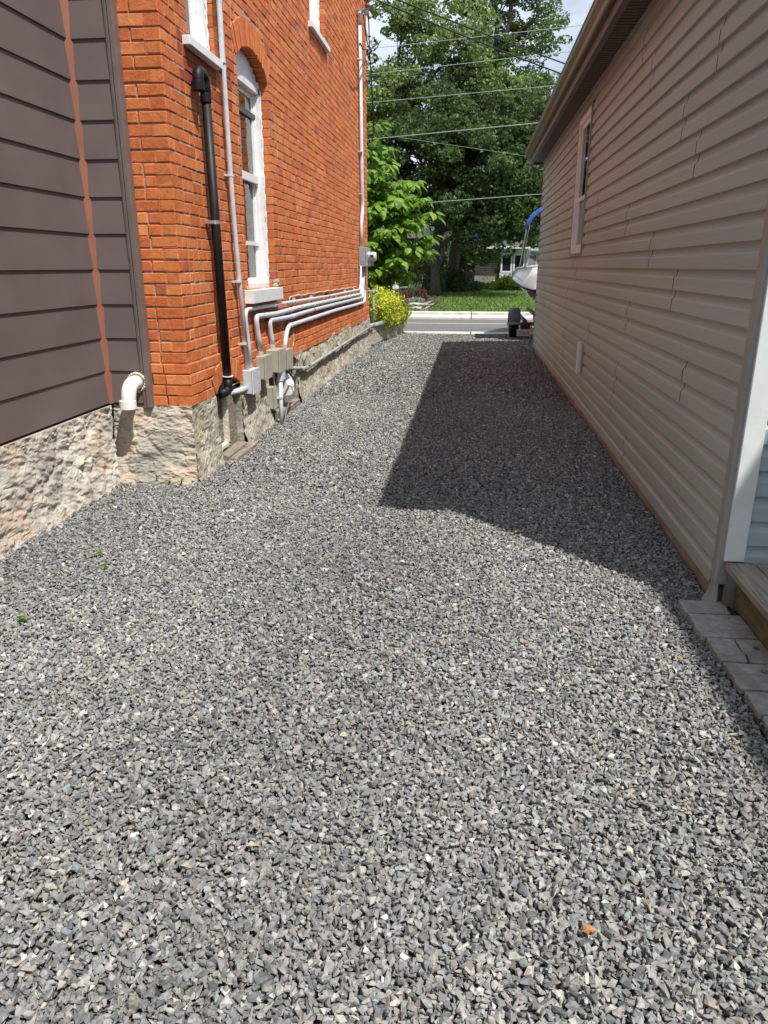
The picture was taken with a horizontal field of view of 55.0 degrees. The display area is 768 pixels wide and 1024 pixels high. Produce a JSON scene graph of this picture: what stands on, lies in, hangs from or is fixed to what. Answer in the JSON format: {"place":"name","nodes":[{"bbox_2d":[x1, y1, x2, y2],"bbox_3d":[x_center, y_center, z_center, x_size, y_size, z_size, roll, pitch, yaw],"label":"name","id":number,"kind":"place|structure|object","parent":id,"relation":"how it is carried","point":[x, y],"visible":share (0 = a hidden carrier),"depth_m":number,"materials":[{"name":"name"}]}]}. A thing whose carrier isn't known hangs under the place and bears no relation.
{"place":"outdoors","nodes":[
{"label":"outdoors","id":0,"kind":"place"},
{"bbox_2d":[102,313,471,428],"bbox_3d":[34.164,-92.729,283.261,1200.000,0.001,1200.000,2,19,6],"label":"ground","id":1,"kind":"structure","parent":0,"point":[113,404],"depth_m":9.03,"materials":[{"name":"brown soil"}]},
{"bbox_2d":[111,0,370,488],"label":"brick house","id":2,"kind":"structure","parent":1,"relation":"on","point":[292,75],"depth_m":6.67,"materials":[{"name":"orange"}]},
{"bbox_2d":[182,0,222,69],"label":"window","id":3,"kind":"structure","parent":2,"relation":"in","point":[196,40],"depth_m":5.84,"materials":[{"name":"white paint"}]},
{"bbox_2d":[192,65,232,398],"bbox_3d":[-1.366,-2.132,5.875,0.124,2.471,0.314,2,19,6],"label":"vent pipe","id":4,"kind":"object","parent":2,"relation":"attached to","point":[201,81],"visible":1,"depth_m":5.84,"materials":[{"name":"black plastic"}]},
{"bbox_2d":[216,0,249,368],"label":"conduit","id":5,"kind":"object","parent":2,"relation":"attached to","point":[230,176],"visible":0.97,"depth_m":6.26,"materials":[{"name":"grey metal"}]},
{"bbox_2d":[230,386,247,394],"bbox_3d":[-1.346,-1.116,6.790,0.069,0.062,0.268,10,21,28],"label":"drain stub","id":6,"kind":"object","parent":2,"relation":"attached to","point":[239,390],"visible":0.78,"depth_m":6.77,"materials":[{"name":"white plastic"}]},
{"bbox_2d":[242,366,260,394],"bbox_3d":[-1.263,-1.249,6.999,0.121,0.232,0.262,2,19,6],"label":"junction box","id":7,"kind":"object","parent":2,"relation":"attached to","point":[251,379],"visible":0.91,"depth_m":6.90,"materials":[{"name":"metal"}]},
{"bbox_2d":[235,50,282,303],"bbox_3d":[-1.342,-3.216,7.167,0.377,2.242,1.185,2,19,6],"label":"window","id":8,"kind":"structure","parent":2,"relation":"in","point":[249,95],"depth_m":7.52,"materials":[{"name":"white paint"}]},
{"bbox_2d":[255,352,272,379],"bbox_3d":[-1.211,-1.475,7.395,0.121,0.271,0.262,2,19,6],"label":"junction box","id":9,"kind":"object","parent":2,"relation":"attached to","point":[263,361],"visible":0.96,"depth_m":7.30,"materials":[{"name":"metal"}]},
{"bbox_2d":[266,385,278,409],"bbox_3d":[-1.187,-1.216,7.802,0.101,0.242,0.172,2,19,6],"label":"junction box","id":10,"kind":"object","parent":2,"relation":"attached to","point":[272,392],"visible":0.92,"depth_m":7.74,"materials":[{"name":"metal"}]},
{"bbox_2d":[265,345,286,373],"bbox_3d":[-1.143,-1.618,7.769,0.166,0.276,0.292,2,19,6],"label":"junction box","id":11,"kind":"object","parent":2,"relation":"attached to","point":[279,365],"visible":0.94,"depth_m":7.67,"materials":[{"name":"metal"}]},
{"bbox_2d":[284,369,295,421],"bbox_3d":[-1.053,-1.320,8.132,0.045,0.663,0.568,3,19,8],"label":"armoured cable","id":12,"kind":"object","parent":11,"relation":"attached to","point":[292,395],"visible":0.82,"depth_m":8.17,"materials":[{"name":"metal"}]},
{"bbox_2d":[277,371,285,426],"bbox_3d":[-1.147,-1.221,7.900,0.164,0.603,0.183,2,19,6],"label":"conduit","id":13,"kind":"object","parent":2,"relation":"attached to","point":[281,377],"visible":0.81,"depth_m":7.84,"materials":[{"name":"white plastic"}]},
{"bbox_2d":[276,374,293,395],"bbox_3d":[-1.120,-1.453,8.447,0.165,0.229,0.260,2,19,6],"label":"vent hood","id":14,"kind":"object","parent":2,"relation":"attached to","point":[288,385],"visible":0.45,"depth_m":8.34,"materials":[{"name":"white paint"}]},
{"bbox_2d":[282,345,292,368],"bbox_3d":[-1.107,-1.731,8.225,0.131,0.251,0.272,2,19,6],"label":"junction box","id":15,"kind":"object","parent":2,"relation":"attached to","point":[289,357],"visible":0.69,"depth_m":8.20,"materials":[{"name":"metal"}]},
{"bbox_2d":[245,266,361,366],"bbox_3d":[-0.861,-2.977,10.358,0.075,0.918,7.527,2,19,6],"label":"conduit","id":16,"kind":"object","parent":2,"relation":"attached to","point":[272,304],"visible":0.88,"depth_m":8.02,"materials":[{"name":"grey metal"}]},
{"bbox_2d":[254,267,363,351],"bbox_3d":[-0.829,-3.102,10.580,0.082,0.824,7.355,2,19,6],"label":"conduit","id":17,"kind":"object","parent":2,"relation":"attached to","point":[258,316],"visible":0.95,"depth_m":8.31,"materials":[{"name":"grey metal"}]},
{"bbox_2d":[267,267,364,346],"bbox_3d":[-0.791,-3.207,10.896,0.082,0.822,7.046,2,19,6],"label":"conduit","id":18,"kind":"object","parent":2,"relation":"attached to","point":[270,321],"visible":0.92,"depth_m":9.02,"materials":[{"name":"grey metal"}]},
{"bbox_2d":[308,0,329,52],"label":"window","id":19,"kind":"structure","parent":2,"relation":"in","point":[314,23],"depth_m":9.89,"materials":[{"name":"white paint"}]},
{"bbox_2d":[289,286,356,344],"bbox_3d":[-0.805,-2.990,11.036,0.028,0.659,5.502,2,19,6],"label":"cable","id":20,"kind":"object","parent":2,"relation":"attached to","point":[313,293],"visible":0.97,"depth_m":9.48,"materials":[{"name":"plastic"}]},
{"bbox_2d":[283,267,366,344],"bbox_3d":[-0.746,-3.299,11.273,0.082,0.882,6.708,2,19,6],"label":"conduit","id":21,"kind":"object","parent":2,"relation":"attached to","point":[299,322],"visible":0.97,"depth_m":9.90,"materials":[{"name":"grey plastic"}]},
{"bbox_2d":[288,324,374,370],"bbox_3d":[-0.689,-2.785,12.018,0.156,0.162,7.654,2,19,6],"label":"gas pipe","id":22,"kind":"object","parent":2,"relation":"attached to","point":[305,367],"visible":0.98,"depth_m":10.44,"materials":[{"name":"grey metal"}]},
{"bbox_2d":[356,0,370,10],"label":"insulator","id":23,"kind":"object","parent":2,"relation":"attached to","point":[367,5],"visible":0.99,"depth_m":12.41,"materials":[{"name":"grey ceramic"}]},
{"bbox_2d":[368,8,374,131],"bbox_3d":[-0.224,-7.708,12.956,0.020,1.750,0.771,2,19,6],"label":"service cable","id":24,"kind":"object","parent":23,"relation":"hanging from","point":[370,69],"visible":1,"depth_m":12.89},
{"bbox_2d":[376,0,560,73],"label":"service wire","id":25,"kind":"object","parent":23,"relation":"attached to","point":[380,1],"visible":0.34,"depth_m":13.68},
{"bbox_2d":[357,10,371,246],"bbox_3d":[-0.327,-6.760,13.182,0.253,3.823,0.249,2,19,6],"label":"conduit","id":26,"kind":"object","parent":2,"relation":"attached to","point":[359,24],"visible":0.98,"depth_m":13.07,"materials":[{"name":"grey metal"}]},
{"bbox_2d":[363,13,378,43],"bbox_3d":[-0.217,-8.458,12.773,0.020,0.667,2.022,2,19,6],"label":"service cable","id":27,"kind":"object","parent":26,"relation":"hanging from","point":[373,33],"visible":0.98,"depth_m":13.01,"materials":[{"name":"white plastic"}]},
{"bbox_2d":[363,14,379,50],"bbox_3d":[-0.206,-8.283,12.928,0.020,0.479,2.207,2,19,6],"label":"service cable","id":28,"kind":"object","parent":27,"relation":"hanging from","point":[366,35],"visible":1,"depth_m":12.26,"materials":[{"name":"grey rubber"}]},
{"bbox_2d":[359,247,376,266],"bbox_3d":[-0.288,-4.825,13.960,0.296,0.340,0.630,2,19,6],"label":"electric meter","id":29,"kind":"object","parent":2,"relation":"attached to","point":[367,257],"visible":0.99,"depth_m":13.73,"materials":[{"name":"grey paint"}]},
{"bbox_2d":[360,40,380,49],"bbox_3d":[-0.218,-8.192,12.849,0.019,0.761,2.812,2,19,6],"label":"service cable","id":30,"kind":"object","parent":2,"relation":"attached to","point":[371,47],"visible":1,"depth_m":12.71,"materials":[{"name":"grey rubber"}]},
{"bbox_2d":[397,0,564,63],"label":"service wire","id":31,"kind":"object","parent":2,"relation":"attached to","point":[479,31],"visible":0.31,"depth_m":13.81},
{"bbox_2d":[399,331,532,334],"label":"kerb","id":32,"kind":"structure","parent":1,"relation":"on","point":[444,332],"depth_m":18.72,"materials":[{"name":"concrete"}]},
{"bbox_2d":[725,563,767,650],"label":"porch deck","id":33,"kind":"structure","parent":1,"relation":"on","point":[751,601],"depth_m":3.37,"materials":[{"name":"brown wood"}]},
{"bbox_2d":[0,332,767,1023],"bbox_3d":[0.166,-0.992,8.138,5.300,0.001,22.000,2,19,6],"label":"driveway","id":34,"kind":"structure","parent":0,"point":[312,953],"depth_m":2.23,"materials":[{"name":"grey gravel"}]},
{"bbox_2d":[17,613,27,621],"bbox_3d":[-1.710,0.504,3.489,0.045,0.044,0.047,2,19,6],"label":"weed","id":35,"kind":"object","parent":34,"relation":"on","point":[22,616],"visible":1,"depth_m":3.49,"materials":[{"name":"green plant"}]},
{"bbox_2d":[0,0,154,563],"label":"brown addition","id":36,"kind":"structure","parent":34,"relation":"on","point":[75,352],"depth_m":4.89,"materials":[{"name":"metal"}]},
{"bbox_2d":[119,372,145,409],"bbox_3d":[-1.884,-0.909,5.516,0.157,0.257,0.263,2,19,6],"label":"drain elbow","id":37,"kind":"object","parent":36,"relation":"attached to","point":[132,385],"visible":1,"depth_m":5.45,"materials":[{"name":"white plastic"}]},
{"bbox_2d":[370,322,404,344],"bbox_3d":[-0.272,-4.270,17.315,1.211,0.345,3.599,2,19,6],"label":"stone planter","id":38,"kind":"object","parent":34,"relation":"on","point":[378,333],"visible":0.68,"depth_m":16.79,"materials":[{"name":"stone"}]},
{"bbox_2d":[368,290,377,322],"bbox_3d":[-0.299,-4.341,15.777,0.323,0.792,0.064,2,19,6],"label":"stand pipe","id":39,"kind":"object","parent":38,"relation":"on","point":[373,292],"visible":0.93,"depth_m":15.72,"materials":[{"name":"grey metal"}]},
{"bbox_2d":[370,320,384,327],"bbox_3d":[-0.172,-4.054,15.940,0.108,0.134,0.689,8,20,23],"label":"downspout extension","id":40,"kind":"object","parent":38,"relation":"on","point":[379,323],"visible":0.81,"depth_m":15.96,"materials":[{"name":"grey paint"}]},
{"bbox_2d":[368,285,411,328],"bbox_3d":[0.079,-4.819,17.401,1.084,1.107,3.650,2,19,6],"label":"golden shrub","id":41,"kind":"object","parent":38,"relation":"on","point":[392,308],"visible":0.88,"depth_m":16.36,"materials":[{"name":"yellow plant"}]},
{"bbox_2d":[508,308,534,336],"bbox_3d":[4.471,-5.465,20.406,2.380,0.675,7.482,2,19,6],"label":"boat trailer","id":42,"kind":"object","parent":34,"relation":"on","point":[515,317],"visible":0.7,"depth_m":17.16,"materials":[{"name":"rubber"}]},
{"bbox_2d":[510,208,540,299],"bbox_3d":[4.171,-5.987,17.665,2.272,2.380,4.611,2,19,6],"label":"motor boat","id":43,"kind":"object","parent":42,"relation":"on","point":[524,277],"visible":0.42,"depth_m":16.23,"materials":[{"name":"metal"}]},
{"bbox_2d":[582,925,596,932],"bbox_3d":[0.514,1.047,1.849,0.033,0.016,0.026,-10,21,-28],"label":"dead leaf","id":44,"kind":"object","parent":34,"relation":"on","point":[589,928],"visible":1,"depth_m":1.85,"materials":[{"name":"orange plant"}]},
{"bbox_2d":[525,0,767,610],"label":"taupe house","id":45,"kind":"structure","parent":34,"relation":"on","point":[647,147],"depth_m":4.68,"materials":[{"name":"plastic"}]},
{"bbox_2d":[575,342,584,372],"bbox_3d":[2.193,-1.738,8.259,0.074,0.330,0.320,2,19,6],"label":"dryer vent","id":46,"kind":"object","parent":45,"relation":"attached to","point":[579,358],"visible":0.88,"depth_m":8.14,"materials":[{"name":"grey paint"}]},
{"bbox_2d":[569,102,594,256],"bbox_3d":[2.386,-3.860,8.727,0.147,1.570,1.024,2,19,6],"label":"window","id":47,"kind":"structure","parent":45,"relation":"in","point":[586,126],"depth_m":8.93,"materials":[{"name":"white paint"}]},
{"bbox_2d":[702,579,717,601],"bbox_3d":[1.619,0.396,3.658,0.054,0.105,0.085,2,19,6],"label":"flashing","id":48,"kind":"object","parent":45,"relation":"attached to","point":[711,592],"visible":0.95,"depth_m":3.64,"materials":[{"name":"beige metal"}]},
{"bbox_2d":[705,607,767,743],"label":"paver bed","id":49,"kind":"object","parent":34,"relation":"on","point":[757,721],"visible":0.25,"depth_m":2.78,"materials":[{"name":"soil"}]},
{"bbox_2d":[678,599,730,619],"bbox_3d":[1.557,0.487,3.598,0.216,0.060,0.146,2,19,6],"label":"paver","id":50,"kind":"object","parent":49,"relation":"on","point":[686,607],"visible":0.66,"depth_m":3.58,"materials":[{"name":"grey concrete"}]},
{"bbox_2d":[687,613,757,643],"bbox_3d":[1.560,0.550,3.412,0.247,0.057,0.235,2,19,6],"label":"paver","id":51,"kind":"object","parent":49,"relation":"on","point":[733,627],"visible":0.73,"depth_m":3.38,"materials":[{"name":"grey concrete"}]},
{"bbox_2d":[706,637,747,671],"bbox_3d":[1.484,0.621,3.197,0.122,0.060,0.209,2,19,6],"label":"paver","id":52,"kind":"object","parent":49,"relation":"on","point":[726,650],"visible":0.71,"depth_m":3.17,"materials":[{"name":"grey concrete"}]},
{"bbox_2d":[722,662,767,693],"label":"paver","id":53,"kind":"object","parent":49,"relation":"on","point":[748,677],"visible":0.71,"depth_m":2.97,"materials":[{"name":"grey concrete"}]},
{"bbox_2d":[735,639,767,664],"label":"paver","id":54,"kind":"object","parent":49,"relation":"on","point":[752,654],"visible":0.6,"depth_m":3.17,"materials":[{"name":"grey concrete"}]},
{"bbox_2d":[744,691,767,718],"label":"paver","id":55,"kind":"object","parent":49,"relation":"on","point":[758,703],"visible":0.63,"depth_m":2.81,"materials":[{"name":"grey concrete"}]},
{"bbox_2d":[762,716,767,730],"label":"paver","id":56,"kind":"object","parent":49,"relation":"on","point":[765,721],"visible":0.52,"depth_m":2.69,"materials":[{"name":"grey concrete"}]},
{"bbox_2d":[367,121,445,295],"bbox_3d":[0.152,-6.355,17.002,2.517,4.721,1.863,2,19,6],"label":"catalpa tree","id":57,"kind":"object","parent":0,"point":[393,249],"visible":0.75,"depth_m":16.73,"materials":[{"name":"green plant"}]},
{"bbox_2d":[367,122,537,139],"bbox_3d":[5.062,-12.589,23.838,48.002,3.417,0.023,2,19,6],"label":"overhead wire","id":58,"kind":"object","parent":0,"point":[456,130],"depth_m":24.18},
{"bbox_2d":[367,85,554,102],"bbox_3d":[5.085,-13.664,23.689,48.001,2.884,0.017,2,19,6],"label":"overhead wire","id":59,"kind":"object","parent":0,"point":[460,94],"visible":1,"depth_m":24.02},
{"bbox_2d":[399,137,523,155],"bbox_3d":[14.707,-9.878,23.577,28.584,4.286,0.012,2,19,6],"label":"overhead wire","id":60,"kind":"object","parent":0,"point":[461,146],"visible":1,"depth_m":24.31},
{"bbox_2d":[366,51,570,74],"bbox_3d":[5.073,-14.467,23.317,48.001,3.543,0.017,2,19,6],"label":"overhead wire","id":61,"kind":"object","parent":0,"point":[467,63],"visible":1,"depth_m":23.64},
{"bbox_2d":[404,319,533,332],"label":"road","id":62,"kind":"structure","parent":0,"point":[434,325],"depth_m":21.38,"materials":[{"name":"grey asphalt"}]},
{"bbox_2d":[438,323,488,323],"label":"road line","id":63,"kind":"object","parent":62,"relation":"on","point":[463,323],"visible":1,"depth_m":22.06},
{"bbox_2d":[408,311,533,319],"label":"pavement","id":64,"kind":"structure","parent":0,"point":[477,315],"depth_m":24.68,"materials":[{"name":"concrete"}]},
{"bbox_2d":[372,25,581,48],"bbox_3d":[5.062,-15.064,23.012,48.001,3.240,0.017,2,19,6],"label":"overhead wire","id":65,"kind":"object","parent":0,"point":[478,36],"visible":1,"depth_m":23.29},
{"bbox_2d":[420,287,534,311],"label":"lawn","id":66,"kind":"structure","parent":0,"point":[499,290],"depth_m":36.21,"materials":[{"name":"green plant"}]},
{"bbox_2d":[366,35,389,126],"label":"maple tree","id":67,"kind":"object","parent":66,"relation":"on","point":[373,53],"visible":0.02,"depth_m":41.37,"materials":[{"name":"green plant"}]},
{"bbox_2d":[366,126,428,292],"bbox_3d":[-0.476,-16.142,40.008,6.227,8.630,5.763,-13,22,-34],"label":"maple tree","id":68,"kind":"object","parent":66,"relation":"on","point":[406,238],"visible":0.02,"depth_m":39.13,"materials":[{"name":"green plant"}]},
{"bbox_2d":[380,218,429,272],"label":"house","id":69,"kind":"structure","parent":66,"relation":"on","point":[419,235],"depth_m":56.67,"materials":[{"name":"grey"}]},
{"bbox_2d":[405,297,440,307],"bbox_3d":[0.119,-9.452,33.174,4.776,0.180,11.500,2,19,6],"label":"garden bed","id":70,"kind":"object","parent":66,"relation":"on","point":[436,302],"visible":0.12,"depth_m":30.72,"materials":[{"name":"grey stone"}]},
{"bbox_2d":[392,282,398,291],"bbox_3d":[0.495,-9.436,30.728,0.301,0.992,0.333,2,19,6],"label":"rabbit statue","id":71,"kind":"object","parent":70,"relation":"on","point":[395,287],"visible":0.36,"depth_m":30.66,"materials":[{"name":"grey stone"}]},
{"bbox_2d":[396,289,411,301],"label":"coral bells","id":72,"kind":"object","parent":70,"relation":"on","point":[406,294],"visible":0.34,"depth_m":30.37,"materials":[{"name":"red plant"}]},
{"bbox_2d":[408,283,419,298],"bbox_3d":[1.176,-9.184,30.729,0.734,0.809,0.608,-10,21,-27],"label":"iris plant","id":73,"kind":"object","parent":70,"relation":"on","point":[411,289],"visible":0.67,"depth_m":30.68,"materials":[{"name":"green plant"}]},
{"bbox_2d":[406,297,424,302],"bbox_3d":[1.283,-8.556,29.860,0.774,0.349,0.661,2,19,6],"label":"sedum plant","id":74,"kind":"object","parent":70,"relation":"on","point":[412,300],"visible":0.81,"depth_m":29.78,"materials":[{"name":"green plant"}]},
{"bbox_2d":[413,287,428,301],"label":"coral bells","id":75,"kind":"object","parent":70,"relation":"on","point":[425,294],"visible":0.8,"depth_m":30.68,"materials":[{"name":"red plant"}]},
{"bbox_2d":[416,239,430,271],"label":"flowering shrub","id":76,"kind":"object","parent":66,"relation":"on","point":[420,261],"visible":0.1,"depth_m":51.84,"materials":[{"name":"green plant"}]},
{"bbox_2d":[401,262,446,294],"bbox_3d":[1.976,-12.043,38.235,2.635,1.805,2.197,2,19,6],"label":"garden shrub","id":77,"kind":"object","parent":66,"relation":"on","point":[425,275],"visible":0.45,"depth_m":37.81,"materials":[{"name":"green plant"}]},
{"bbox_2d":[425,207,451,234],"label":"background tree","id":78,"kind":"object","parent":66,"relation":"on","point":[431,229],"visible":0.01,"depth_m":95.90,"materials":[{"name":"green plant"}]},
{"bbox_2d":[413,272,472,285],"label":"board fence","id":79,"kind":"object","parent":66,"relation":"on","point":[441,273],"visible":0.02,"depth_m":49.79,"materials":[{"name":"grey wood"}]},
{"bbox_2d":[427,230,472,278],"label":"hedge","id":80,"kind":"object","parent":66,"relation":"on","point":[445,262],"visible":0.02,"depth_m":65.07,"materials":[{"name":"green plant"}]},
{"bbox_2d":[366,0,545,284],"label":"silver maple tree","id":81,"kind":"object","parent":66,"relation":"on","point":[402,27],"visible":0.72,"depth_m":38.59,"materials":[{"name":"green plant"}]},
{"bbox_2d":[439,265,472,292],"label":"garden shrub","id":82,"kind":"object","parent":66,"relation":"on","point":[462,282],"visible":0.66,"depth_m":41.39,"materials":[{"name":"green plant"}]},
{"bbox_2d":[445,237,468,269],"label":"flowering shrub","id":83,"kind":"object","parent":66,"relation":"on","point":[462,261],"visible":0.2,"depth_m":51.09,"materials":[{"name":"green plant"}]},
{"bbox_2d":[367,80,549,296],"bbox_3d":[3.135,-15.545,35.891,12.679,10.114,8.060,2,19,6],"label":"maple tree","id":84,"kind":"object","parent":66,"relation":"on","point":[443,169],"visible":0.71,"depth_m":34.09,"materials":[{"name":"green plant"}]},
{"bbox_2d":[395,54,546,291],"bbox_3d":[6.077,-18.333,40.809,11.018,12.360,7.608,2,19,6],"label":"maple tree","id":85,"kind":"object","parent":66,"relation":"on","point":[454,257],"visible":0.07,"depth_m":38.61,"materials":[{"name":"green plant"}]},
{"bbox_2d":[458,279,483,290],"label":"garden shrub","id":86,"kind":"object","parent":66,"relation":"on","point":[476,286],"visible":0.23,"depth_m":43.46,"materials":[{"name":"green plant"}]},
{"bbox_2d":[466,281,490,288],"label":"foundation plant","id":87,"kind":"object","parent":66,"relation":"on","point":[485,284],"visible":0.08,"depth_m":47.35,"materials":[{"name":"green plant"}]},
{"bbox_2d":[421,0,572,287],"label":"locust tree","id":88,"kind":"object","parent":66,"relation":"on","point":[513,27],"visible":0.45,"depth_m":42.63,"materials":[{"name":"green plant"}]},
{"bbox_2d":[468,225,538,282],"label":"stone house","id":89,"kind":"structure","parent":66,"relation":"on","point":[501,266],"depth_m":48.04,"materials":[{"name":"concrete"}]},
{"bbox_2d":[500,254,512,272],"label":"window","id":90,"kind":"structure","parent":89,"relation":"in","point":[506,263],"depth_m":47.98,"materials":[{"name":"white paint"}]},
{"bbox_2d":[513,254,524,270],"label":"window","id":91,"kind":"structure","parent":89,"relation":"in","point":[516,260],"depth_m":47.82,"materials":[{"name":"white paint"}]},
{"bbox_2d":[526,254,537,265],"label":"window","id":92,"kind":"structure","parent":89,"relation":"in","point":[533,258],"depth_m":47.70,"materials":[{"name":"white paint"}]},
{"bbox_2d":[487,274,521,289],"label":"golden shrub","id":93,"kind":"object","parent":66,"relation":"on","point":[504,282],"visible":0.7,"depth_m":45.35,"materials":[{"name":"green plant"}]},
{"bbox_2d":[366,0,593,227],"label":"sky","id":94,"kind":"structure","parent":0,"point":[578,10],"materials":[{"name":"white"}]},
{"bbox_2d":[428,194,538,202],"bbox_3d":[5.096,-10.677,24.790,48.001,2.969,0.019,2,19,6],"label":"overhead wire","id":95,"kind":"object","parent":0,"point":[485,198],"visible":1,"depth_m":25.00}
]}

